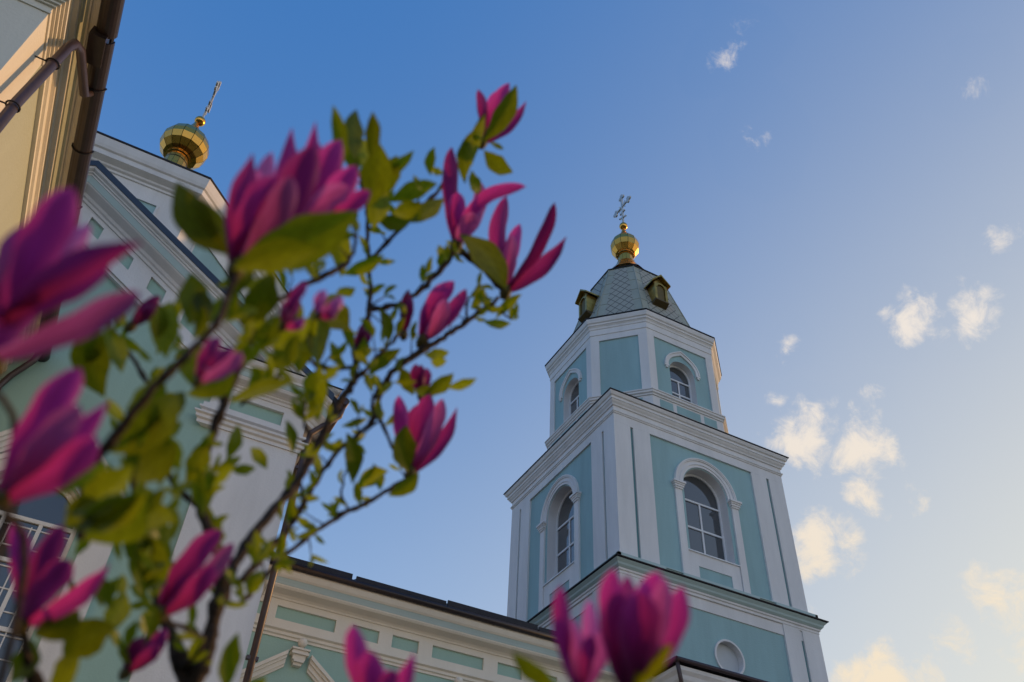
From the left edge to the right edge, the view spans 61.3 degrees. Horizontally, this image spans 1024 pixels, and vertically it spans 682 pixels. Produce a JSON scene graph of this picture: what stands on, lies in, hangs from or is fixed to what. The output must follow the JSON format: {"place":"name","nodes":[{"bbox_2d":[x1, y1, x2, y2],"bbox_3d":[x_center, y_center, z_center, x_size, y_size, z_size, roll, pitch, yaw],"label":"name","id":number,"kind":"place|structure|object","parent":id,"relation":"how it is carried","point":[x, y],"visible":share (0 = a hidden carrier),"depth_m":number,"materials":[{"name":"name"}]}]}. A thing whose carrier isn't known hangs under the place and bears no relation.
{"place":"outdoors","nodes":[
{"label":"outdoors","id":0,"kind":"place"},
{"bbox_2d":[30,0,1023,681],"label":"sky","id":1,"kind":"structure","parent":0,"point":[830,193],"materials":[{"name":"blue"}]},
{"bbox_2d":[503,194,828,681],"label":"bell tower","id":2,"kind":"structure","parent":0,"point":[642,467],"depth_m":30.36,"materials":[{"name":"teal paint"}]},
{"bbox_2d":[543,490,573,586],"bbox_3d":[1.875,6.773,30.701,0.525,3.465,2.120,22,-46,-19],"label":"window","id":3,"kind":"structure","parent":2,"relation":"in","point":[565,516],"depth_m":31.02,"materials":[{"name":"white glass"}]},
{"bbox_2d":[569,381,578,415],"bbox_3d":[2.669,2.496,35.039,0.090,2.095,1.190,22,-46,-19],"label":"window","id":4,"kind":"structure","parent":2,"relation":"in","point":[574,396],"depth_m":35.46,"materials":[{"name":"white glass"}]},
{"bbox_2d":[670,366,692,402],"bbox_3d":[6.557,1.823,34.060,1.190,2.095,0.090,22,-46,-19],"label":"window","id":5,"kind":"structure","parent":2,"relation":"in","point":[680,382],"depth_m":34.23,"materials":[{"name":"white glass"}]},
{"bbox_2d":[683,474,740,566],"bbox_3d":[6.571,5.961,29.519,2.120,3.465,0.525,22,-46,-19],"label":"window","id":6,"kind":"structure","parent":2,"relation":"in","point":[704,519],"depth_m":29.72,"materials":[{"name":"white glass"}]},
{"bbox_2d":[714,639,744,673],"bbox_3d":[6.457,9.555,25.920,1.120,1.120,0.285,22,-46,-19],"label":"oculus window","id":7,"kind":"structure","parent":2,"relation":"in","point":[728,656],"depth_m":26.06,"materials":[{"name":"white paint"}]},
{"label":"ground","id":8,"kind":"structure","parent":0,"visible":0},
{"bbox_2d":[0,0,124,389],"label":"church wing","id":9,"kind":"structure","parent":8,"relation":"on","point":[55,59],"depth_m":10.61,"materials":[{"name":"beige paint"}]},
{"bbox_2d":[0,81,349,681],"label":"church transept","id":10,"kind":"structure","parent":8,"relation":"on","point":[128,193],"depth_m":15.91,"materials":[{"name":"white paint"}]},
{"bbox_2d":[0,490,75,681],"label":"window","id":11,"kind":"structure","parent":10,"relation":"in","point":[39,515],"depth_m":13.53,"materials":[{"name":"white glass"}]},
{"bbox_2d":[0,83,689,681],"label":"magnolia shrub","id":12,"kind":"object","parent":8,"relation":"on","point":[294,209],"visible":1,"depth_m":0.56,"materials":[{"name":"green plant"}]},
{"bbox_2d":[239,556,650,681],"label":"church nave","id":13,"kind":"structure","parent":8,"relation":"on","point":[316,612],"depth_m":19.89,"materials":[{"name":"white paint"}]}
]}

